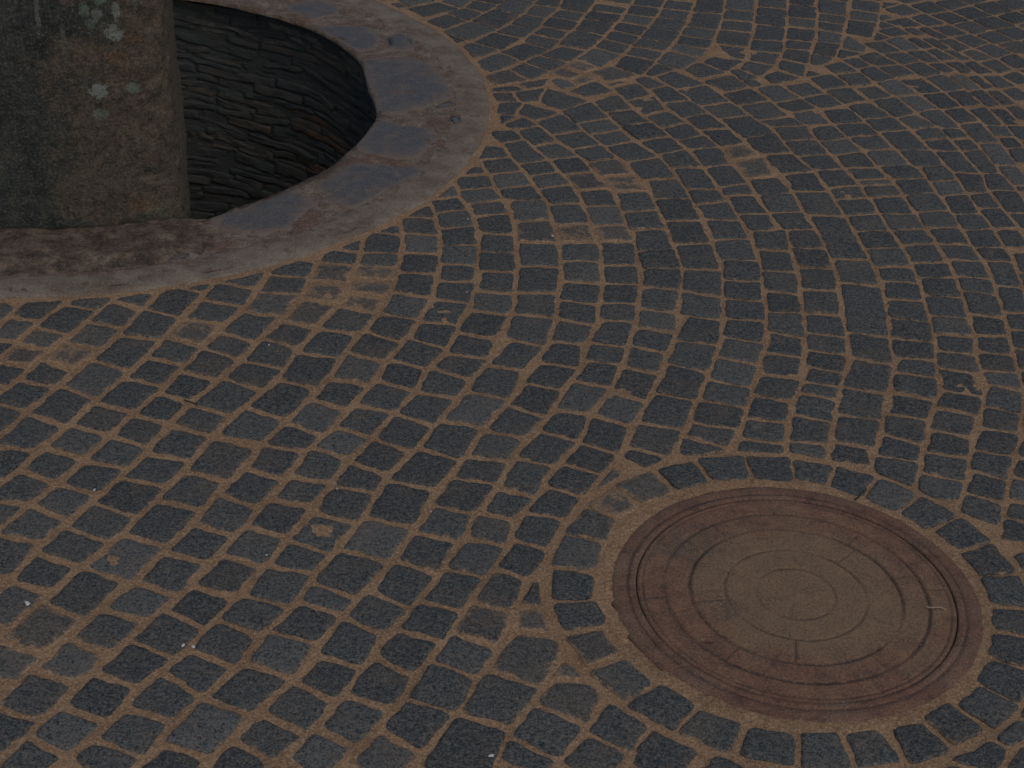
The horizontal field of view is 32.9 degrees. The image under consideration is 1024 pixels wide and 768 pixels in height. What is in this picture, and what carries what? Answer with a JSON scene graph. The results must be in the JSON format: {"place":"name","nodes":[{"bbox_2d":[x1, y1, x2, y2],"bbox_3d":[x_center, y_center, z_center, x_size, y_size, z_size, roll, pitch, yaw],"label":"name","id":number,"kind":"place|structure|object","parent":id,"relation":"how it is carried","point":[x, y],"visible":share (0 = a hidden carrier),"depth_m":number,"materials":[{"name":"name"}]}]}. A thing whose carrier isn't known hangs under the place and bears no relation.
{"place":"outdoors","nodes":[
{"label":"outdoors","id":0,"kind":"place"},
{"bbox_2d":[0,0,1023,767],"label":"pavement","id":1,"kind":"structure","parent":0,"point":[208,728],"depth_m":3.44,"materials":[{"name":"grey stone"}]},
{"bbox_2d":[0,0,1023,767],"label":"ground","id":2,"kind":"structure","parent":0,"point":[628,650],"depth_m":3.28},
{"bbox_2d":[0,0,489,298],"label":"stone well","id":3,"kind":"object","parent":2,"relation":"in","point":[312,126],"visible":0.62,"depth_m":4.82,"materials":[{"name":"stone"}]},
{"bbox_2d":[0,0,190,228],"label":"stone pillar","id":4,"kind":"structure","parent":3,"relation":"in","point":[92,128],"depth_m":3.85,"materials":[{"name":"stone"}]},
{"bbox_2d":[611,487,982,721],"bbox_3d":[0.481,0.368,2.954,0.634,0.032,0.634,3,32,0],"label":"manhole cover","id":5,"kind":"object","parent":2,"relation":"on","point":[791,604],"visible":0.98,"depth_m":2.92,"materials":[{"name":"metal"}]}
]}

